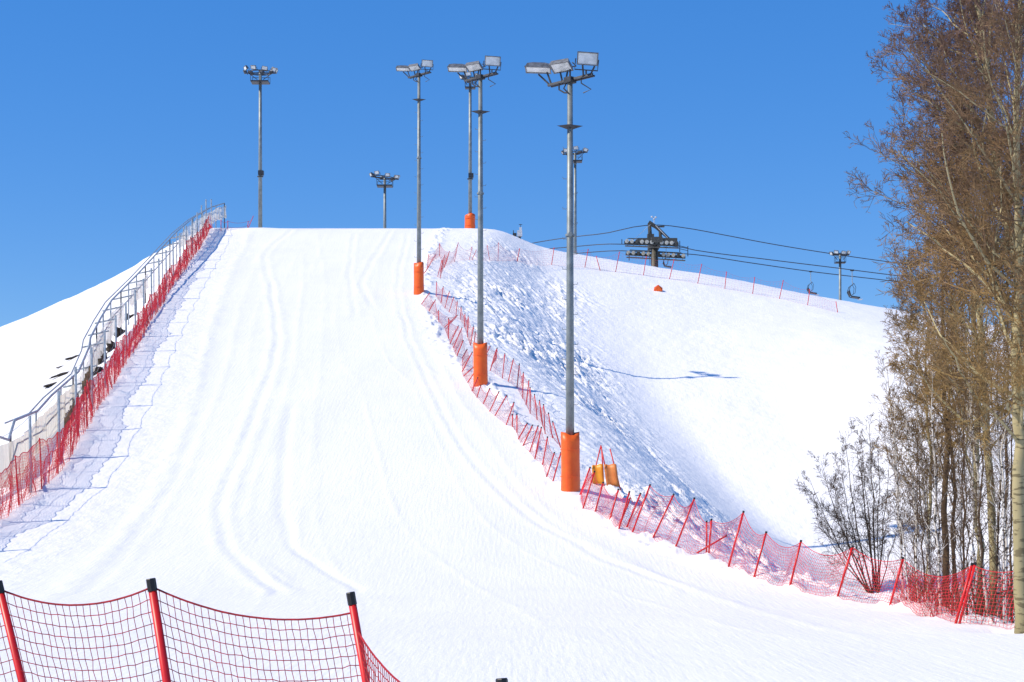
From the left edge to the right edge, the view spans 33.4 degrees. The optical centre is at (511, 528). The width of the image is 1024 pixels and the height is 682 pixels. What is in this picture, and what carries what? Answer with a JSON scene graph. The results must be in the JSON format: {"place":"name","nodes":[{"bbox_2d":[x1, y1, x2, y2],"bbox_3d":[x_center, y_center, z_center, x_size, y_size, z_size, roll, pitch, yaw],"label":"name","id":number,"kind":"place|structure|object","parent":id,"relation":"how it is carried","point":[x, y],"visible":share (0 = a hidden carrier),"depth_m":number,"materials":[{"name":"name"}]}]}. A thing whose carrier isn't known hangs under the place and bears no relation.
{"place":"outdoors","nodes":[
{"label":"outdoors","id":0,"kind":"place"},
{"bbox_2d":[0,228,1023,681],"bbox_3d":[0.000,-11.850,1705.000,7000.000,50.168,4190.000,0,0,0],"label":"snow ground","id":1,"kind":"structure","parent":0,"point":[292,422],"depth_m":88.94,"materials":[{"name":"white snow"}]},
{"bbox_2d":[49,371,69,378],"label":"soil lump","id":2,"kind":"object","parent":1,"relation":"on","point":[61,374],"visible":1,"depth_m":121.63,"materials":[{"name":"black soil"}]},
{"bbox_2d":[64,393,78,432],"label":"timber steps","id":3,"kind":"structure","parent":1,"relation":"on","point":[67,417],"depth_m":95.09,"materials":[{"name":"brown wood"}]},
{"bbox_2d":[81,366,93,400],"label":"timber steps","id":4,"kind":"structure","parent":1,"relation":"on","point":[87,376],"depth_m":105.42,"materials":[{"name":"brown wood"}]},
{"bbox_2d":[85,366,102,375],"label":"soil lump","id":5,"kind":"object","parent":1,"relation":"on","point":[99,370],"visible":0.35,"depth_m":114.41,"materials":[{"name":"black soil"}]},
{"bbox_2d":[98,350,106,364],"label":"soil lump","id":6,"kind":"object","parent":1,"relation":"on","point":[100,361],"visible":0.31,"depth_m":119.66,"materials":[{"name":"black soil"}]},
{"bbox_2d":[0,199,211,492],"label":"tall net frame","id":7,"kind":"object","parent":1,"relation":"on","point":[75,380],"visible":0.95,"depth_m":112.23,"materials":[{"name":"metal"}]},
{"bbox_2d":[0,216,212,518],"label":"net fence","id":8,"kind":"object","parent":1,"relation":"on","point":[77,416],"visible":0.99,"depth_m":94.81,"materials":[{"name":"red plastic"}]},
{"bbox_2d":[106,340,114,352],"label":"soil lump","id":9,"kind":"object","parent":1,"relation":"on","point":[111,346],"visible":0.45,"depth_m":124.41,"materials":[{"name":"black soil"}]},
{"bbox_2d":[0,203,224,488],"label":"stair railing","id":10,"kind":"object","parent":1,"relation":"on","point":[14,420],"visible":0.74,"depth_m":121.21,"materials":[{"name":"metal"}]},
{"bbox_2d":[0,419,38,488],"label":"windbreak cloth","id":11,"kind":"object","parent":10,"relation":"attached to","point":[7,450],"visible":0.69,"depth_m":84.88,"materials":[{"name":"white fabric"}]},
{"bbox_2d":[38,384,74,447],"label":"windbreak cloth","id":12,"kind":"object","parent":10,"relation":"attached to","point":[51,411],"visible":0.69,"depth_m":96.26,"materials":[{"name":"white fabric"}]},
{"bbox_2d":[77,343,94,395],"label":"windbreak cloth","id":13,"kind":"object","parent":10,"relation":"attached to","point":[81,378],"visible":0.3,"depth_m":109.12,"materials":[{"name":"grey fabric"}]},
{"bbox_2d":[93,324,104,365],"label":"windbreak cloth","id":14,"kind":"object","parent":10,"relation":"attached to","point":[99,352],"visible":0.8,"depth_m":116.97,"materials":[{"name":"grey fabric"}]},
{"bbox_2d":[105,301,124,342],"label":"windbreak cloth","id":15,"kind":"object","parent":10,"relation":"attached to","point":[110,333],"visible":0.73,"depth_m":126.31,"materials":[{"name":"grey fabric"}]},
{"bbox_2d":[130,274,148,307],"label":"windbreak cloth","id":16,"kind":"object","parent":10,"relation":"attached to","point":[139,292],"visible":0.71,"depth_m":142.69,"materials":[{"name":"grey fabric"}]},
{"bbox_2d":[178,205,226,247],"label":"windbreak cloth","id":17,"kind":"object","parent":10,"relation":"attached to","point":[214,216],"visible":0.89,"depth_m":192.88,"materials":[{"name":"grey fabric"}]},
{"bbox_2d":[114,327,124,336],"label":"soil lump","id":18,"kind":"object","parent":1,"relation":"on","point":[118,331],"visible":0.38,"depth_m":132.15,"materials":[{"name":"black soil"}]},
{"bbox_2d":[0,578,507,681],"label":"net fence","id":19,"kind":"object","parent":1,"relation":"on","point":[360,642],"visible":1,"depth_m":13.97,"materials":[{"name":"red plastic"}]},
{"bbox_2d":[243,65,277,227],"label":"floodlight mast","id":20,"kind":"object","parent":1,"relation":"on","point":[260,82],"visible":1,"depth_m":198.83,"materials":[{"name":"metal"}]},
{"bbox_2d":[369,171,399,227],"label":"floodlight mast","id":21,"kind":"object","parent":1,"relation":"on","point":[384,178],"visible":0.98,"depth_m":227.82,"materials":[{"name":"metal"}]},
{"bbox_2d":[396,60,433,294],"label":"floodlight mast","id":22,"kind":"object","parent":1,"relation":"on","point":[418,277],"visible":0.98,"depth_m":148.53,"materials":[{"name":"metal"}]},
{"bbox_2d":[424,243,449,272],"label":"net fence","id":23,"kind":"object","parent":1,"relation":"on","point":[435,256],"visible":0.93,"depth_m":169.09,"materials":[{"name":"red plastic"}]},
{"bbox_2d":[459,72,476,227],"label":"floodlight mast","id":24,"kind":"object","parent":1,"relation":"on","point":[470,219],"visible":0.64,"depth_m":206.82,"materials":[{"name":"metal"}]},
{"bbox_2d":[447,55,500,386],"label":"floodlight mast","id":25,"kind":"object","parent":1,"relation":"on","point":[480,366],"visible":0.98,"depth_m":105.92,"materials":[{"name":"metal"}]},
{"bbox_2d":[437,242,518,277],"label":"net fence","id":26,"kind":"object","parent":1,"relation":"on","point":[441,267],"visible":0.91,"depth_m":173.40,"materials":[{"name":"red plastic"}]},
{"bbox_2d":[421,292,560,480],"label":"net fence","id":27,"kind":"object","parent":1,"relation":"on","point":[502,402],"visible":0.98,"depth_m":97.47,"materials":[{"name":"red plastic"}]},
{"bbox_2d":[436,281,560,447],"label":"net fence","id":28,"kind":"object","parent":1,"relation":"on","point":[519,373],"visible":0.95,"depth_m":107.50,"materials":[{"name":"red plastic"}]},
{"bbox_2d":[513,224,521,238],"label":"snow machine","id":29,"kind":"object","parent":1,"relation":"on","point":[518,234],"visible":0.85,"depth_m":203.90,"materials":[{"name":"white paint"}]},
{"bbox_2d":[524,51,598,491],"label":"floodlight mast","id":30,"kind":"object","parent":1,"relation":"on","point":[570,460],"visible":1,"depth_m":79.23,"materials":[{"name":"metal"}]},
{"bbox_2d":[561,146,587,253],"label":"floodlight mast","id":31,"kind":"object","parent":1,"relation":"on","point":[584,149],"visible":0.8,"depth_m":225.83,"materials":[{"name":"metal"}]},
{"bbox_2d":[592,445,603,483],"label":"padded mat","id":32,"kind":"object","parent":1,"relation":"on","point":[598,469],"visible":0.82,"depth_m":82.26,"materials":[{"name":"orange fabric"}]},
{"bbox_2d":[621,216,687,266],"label":"lift tower","id":33,"kind":"structure","parent":1,"relation":"on","point":[649,240],"depth_m":235.64,"materials":[{"name":"grey metal"}]},
{"bbox_2d":[549,244,967,283],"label":"lift cable","id":34,"kind":"object","parent":33,"relation":"attached to","point":[734,255],"visible":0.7,"depth_m":232.96,"materials":[{"name":"metal"}]},
{"bbox_2d":[663,256,672,268],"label":"lift chair","id":35,"kind":"object","parent":34,"relation":"hanging from","point":[667,263],"visible":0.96,"depth_m":233.01,"materials":[{"name":"metal"}]},
{"bbox_2d":[847,269,861,299],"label":"lift chair","id":36,"kind":"object","parent":34,"relation":"hanging from","point":[849,292],"visible":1,"depth_m":232.92,"materials":[{"name":"paint"}]},
{"bbox_2d":[578,250,957,288],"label":"lift cable","id":37,"kind":"object","parent":33,"relation":"attached to","point":[746,262],"visible":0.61,"depth_m":238.96,"materials":[{"name":"metal"}]},
{"bbox_2d":[807,271,818,294],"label":"lift chair","id":38,"kind":"object","parent":37,"relation":"hanging from","point":[812,286],"visible":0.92,"depth_m":238.93,"materials":[{"name":"metal"}]},
{"bbox_2d":[532,225,1009,276],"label":"lift cable","id":39,"kind":"object","parent":33,"relation":"attached to","point":[719,234],"visible":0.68,"depth_m":235.97,"materials":[{"name":"metal"}]},
{"bbox_2d":[654,285,662,290],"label":"hydrant cover","id":40,"kind":"object","parent":1,"relation":"on","point":[658,288],"visible":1,"depth_m":188.84,"materials":[{"name":"orange plastic"}]},
{"bbox_2d":[517,248,837,311],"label":"net fence","id":41,"kind":"object","parent":1,"relation":"on","point":[671,271],"visible":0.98,"depth_m":194.11,"materials":[{"name":"red plastic"}]},
{"bbox_2d":[706,521,707,551],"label":"loose post","id":42,"kind":"object","parent":1,"relation":"on","point":[706,536],"visible":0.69,"depth_m":68.03,"materials":[{"name":"red plastic"}]},
{"bbox_2d":[696,535,726,552],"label":"loose post","id":43,"kind":"object","parent":1,"relation":"on","point":[712,543],"visible":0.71,"depth_m":66.46,"materials":[{"name":"red plastic"}]},
{"bbox_2d":[579,467,1014,628],"bbox_3d":[8.153,-0.102,59.845,2.104,5.492,38.252,0,0,-14],"label":"net fence","id":44,"kind":"object","parent":1,"relation":"on","point":[902,560],"visible":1,"depth_m":56.86,"materials":[{"name":"red plastic"}]},
{"bbox_2d":[958,562,976,623],"bbox_3d":[11.565,1.731,43.415,0.536,1.776,0.078,0,0,0],"label":"loose post","id":45,"kind":"object","parent":44,"relation":"attached to","point":[967,592],"visible":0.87,"depth_m":43.39,"materials":[{"name":"red plastic"}]},
{"bbox_2d":[829,250,850,299],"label":"floodlight mast","id":46,"kind":"object","parent":1,"relation":"on","point":[837,253],"visible":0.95,"depth_m":235.82,"materials":[{"name":"metal"}]},
{"bbox_2d":[795,412,918,592],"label":"bare shrub","id":47,"kind":"object","parent":1,"relation":"on","point":[873,534],"visible":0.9,"depth_m":102.14,"materials":[{"name":"brown plant"}]},
{"bbox_2d":[868,351,918,599],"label":"birch tree","id":48,"kind":"object","parent":1,"relation":"on","point":[898,525],"visible":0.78,"depth_m":50.82,"materials":[{"name":"brown plant"}]},
{"bbox_2d":[869,376,932,602],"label":"birch tree","id":49,"kind":"object","parent":1,"relation":"on","point":[897,481],"visible":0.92,"depth_m":49.06,"materials":[{"name":"brown plant"}]},
{"bbox_2d":[882,372,945,601],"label":"birch tree","id":50,"kind":"object","parent":1,"relation":"on","point":[912,485],"visible":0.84,"depth_m":49.08,"materials":[{"name":"brown plant"}]},
{"bbox_2d":[887,413,943,600],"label":"sapling","id":51,"kind":"object","parent":1,"relation":"on","point":[910,503],"visible":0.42,"depth_m":50.56,"materials":[{"name":"brown plant"}]},
{"bbox_2d":[869,240,969,600],"bbox_3d":[13.858,-3.363,56.692,3.341,13.035,4.279,0,0,-12],"label":"bare tree","id":52,"kind":"object","parent":1,"relation":"on","point":[911,316],"visible":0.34,"depth_m":56.98,"materials":[{"name":"brown plant"}]},
{"bbox_2d":[894,414,945,601],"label":"sapling","id":53,"kind":"object","parent":1,"relation":"on","point":[920,498],"visible":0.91,"depth_m":48.46,"materials":[{"name":"brown plant"}]},
{"bbox_2d":[892,460,948,598],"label":"birch tree","id":54,"kind":"object","parent":1,"relation":"on","point":[930,560],"visible":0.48,"depth_m":49.55,"materials":[{"name":"brown plant"}]},
{"bbox_2d":[899,354,944,603],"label":"birch tree","id":55,"kind":"object","parent":1,"relation":"on","point":[925,493],"visible":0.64,"depth_m":49.55,"materials":[{"name":"brown plant"}]},
{"bbox_2d":[842,0,1023,616],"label":"bare tree","id":56,"kind":"object","parent":1,"relation":"on","point":[923,281],"visible":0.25,"depth_m":48.54,"materials":[{"name":"brown plant"}]},
{"bbox_2d":[897,257,973,606],"bbox_3d":[13.149,-3.450,53.065,2.566,12.665,2.730,0,0,0],"label":"bare tree","id":57,"kind":"object","parent":1,"relation":"on","point":[945,468],"visible":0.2,"depth_m":52.94,"materials":[{"name":"brown plant"}]},
{"bbox_2d":[901,344,970,614],"bbox_3d":[11.714,-1.099,47.158,1.907,8.089,1.466,0,0,-20],"label":"birch tree","id":58,"kind":"object","parent":1,"relation":"on","point":[936,496],"visible":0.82,"depth_m":47.12,"materials":[{"name":"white plant"}]},
{"bbox_2d":[905,414,970,604],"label":"sapling","id":59,"kind":"object","parent":1,"relation":"on","point":[939,532],"visible":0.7,"depth_m":48.84,"materials":[{"name":"brown plant"}]},
{"bbox_2d":[867,0,1023,343],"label":"bare tree","id":60,"kind":"object","parent":1,"relation":"on","point":[948,49],"visible":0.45,"depth_m":45.45,"materials":[{"name":"brown plant"}]},
{"bbox_2d":[872,0,1023,633],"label":"bare tree","id":61,"kind":"object","parent":1,"relation":"on","point":[1011,32],"visible":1,"depth_m":41.37,"materials":[{"name":"brown plant"}]},
{"bbox_2d":[888,99,1011,608],"bbox_3d":[13.666,-5.179,52.387,4.581,16.498,4.844,0,0,0],"label":"bare tree","id":62,"kind":"object","parent":1,"relation":"on","point":[959,421],"visible":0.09,"depth_m":51.97,"materials":[{"name":"brown plant"}]},
{"bbox_2d":[924,394,976,614],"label":"sapling","id":63,"kind":"object","parent":1,"relation":"on","point":[950,440],"visible":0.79,"depth_m":47.20,"materials":[{"name":"brown plant"}]},
{"bbox_2d":[887,541,1014,624],"bbox_3d":[13.055,1.572,49.357,5.030,2.600,16.276,0,0,0],"label":"fence","id":64,"kind":"object","parent":1,"relation":"on","point":[990,603],"visible":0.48,"depth_m":47.17,"materials":[{"name":"red plastic"}]},
{"bbox_2d":[935,353,976,601],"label":"birch tree","id":65,"kind":"object","parent":1,"relation":"on","point":[957,468],"visible":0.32,"depth_m":49.50,"materials":[{"name":"brown plant"}]},
{"bbox_2d":[929,273,991,608],"bbox_3d":[14.905,-2.625,57.044,2.563,12.269,2.844,0,0,0],"label":"bare tree","id":66,"kind":"object","parent":1,"relation":"on","point":[954,475],"visible":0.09,"depth_m":56.80,"materials":[{"name":"brown plant"}]},
{"bbox_2d":[936,372,991,614],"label":"sapling","id":67,"kind":"object","parent":1,"relation":"on","point":[961,500],"visible":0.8,"depth_m":45.99,"materials":[{"name":"brown plant"}]},
{"bbox_2d":[937,417,997,613],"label":"sapling","id":68,"kind":"object","parent":1,"relation":"on","point":[964,480],"visible":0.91,"depth_m":45.15,"materials":[{"name":"brown plant"}]},
{"bbox_2d":[942,311,995,616],"bbox_3d":[12.664,-1.678,46.693,1.389,8.796,1.543,0,0,39],"label":"tree","id":69,"kind":"object","parent":1,"relation":"on","point":[978,476],"visible":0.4,"depth_m":46.62,"materials":[{"name":"brown plant"}]},
{"bbox_2d":[940,320,1008,610],"bbox_3d":[12.542,-1.482,46.081,1.911,8.425,1.332,0,0,18],"label":"tree","id":70,"kind":"object","parent":1,"relation":"on","point":[973,527],"visible":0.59,"depth_m":46.11,"materials":[{"name":"brown plant"}]},
{"bbox_2d":[949,330,1010,615],"bbox_3d":[12.406,-1.266,45.109,1.665,8.086,1.678,0,0,-28],"label":"sapling","id":71,"kind":"object","parent":1,"relation":"on","point":[979,509],"visible":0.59,"depth_m":44.90,"materials":[{"name":"brown plant"}]},
{"bbox_2d":[962,321,1012,621],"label":"tree","id":72,"kind":"object","parent":1,"relation":"on","point":[1007,521],"visible":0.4,"depth_m":44.35,"materials":[{"name":"brown plant"}]},
{"bbox_2d":[964,352,1013,623],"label":"birch tree","id":73,"kind":"object","parent":1,"relation":"on","point":[1002,536],"visible":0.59,"depth_m":43.36,"materials":[{"name":"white plant"}]},
{"bbox_2d":[969,353,1014,622],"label":"sapling","id":74,"kind":"object","parent":1,"relation":"on","point":[1010,560],"visible":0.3,"depth_m":44.55,"materials":[{"name":"brown plant"}]},
{"bbox_2d":[970,299,1013,617],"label":"tree","id":75,"kind":"object","parent":1,"relation":"on","point":[1006,324],"visible":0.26,"depth_m":45.42,"materials":[{"name":"brown plant"}]},
{"bbox_2d":[972,330,1012,615],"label":"sapling","id":76,"kind":"object","parent":1,"relation":"on","point":[998,514],"visible":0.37,"depth_m":45.29,"materials":[{"name":"brown plant"}]},
{"bbox_2d":[990,213,1023,571],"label":"bare tree","id":77,"kind":"object","parent":1,"relation":"on","point":[1006,452],"visible":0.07,"depth_m":100.77,"materials":[{"name":"brown plant"}]},
{"bbox_2d":[0,0,1023,327],"label":"sky","id":78,"kind":"structure","parent":0,"point":[119,119],"materials":[{"name":"blue"}]},
{"bbox_2d":[600,446,621,491],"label":"padded mat","id":79,"kind":"object","parent":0,"point":[611,475],"visible":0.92,"depth_m":82.03,"materials":[{"name":"orange fabric"}]}
]}

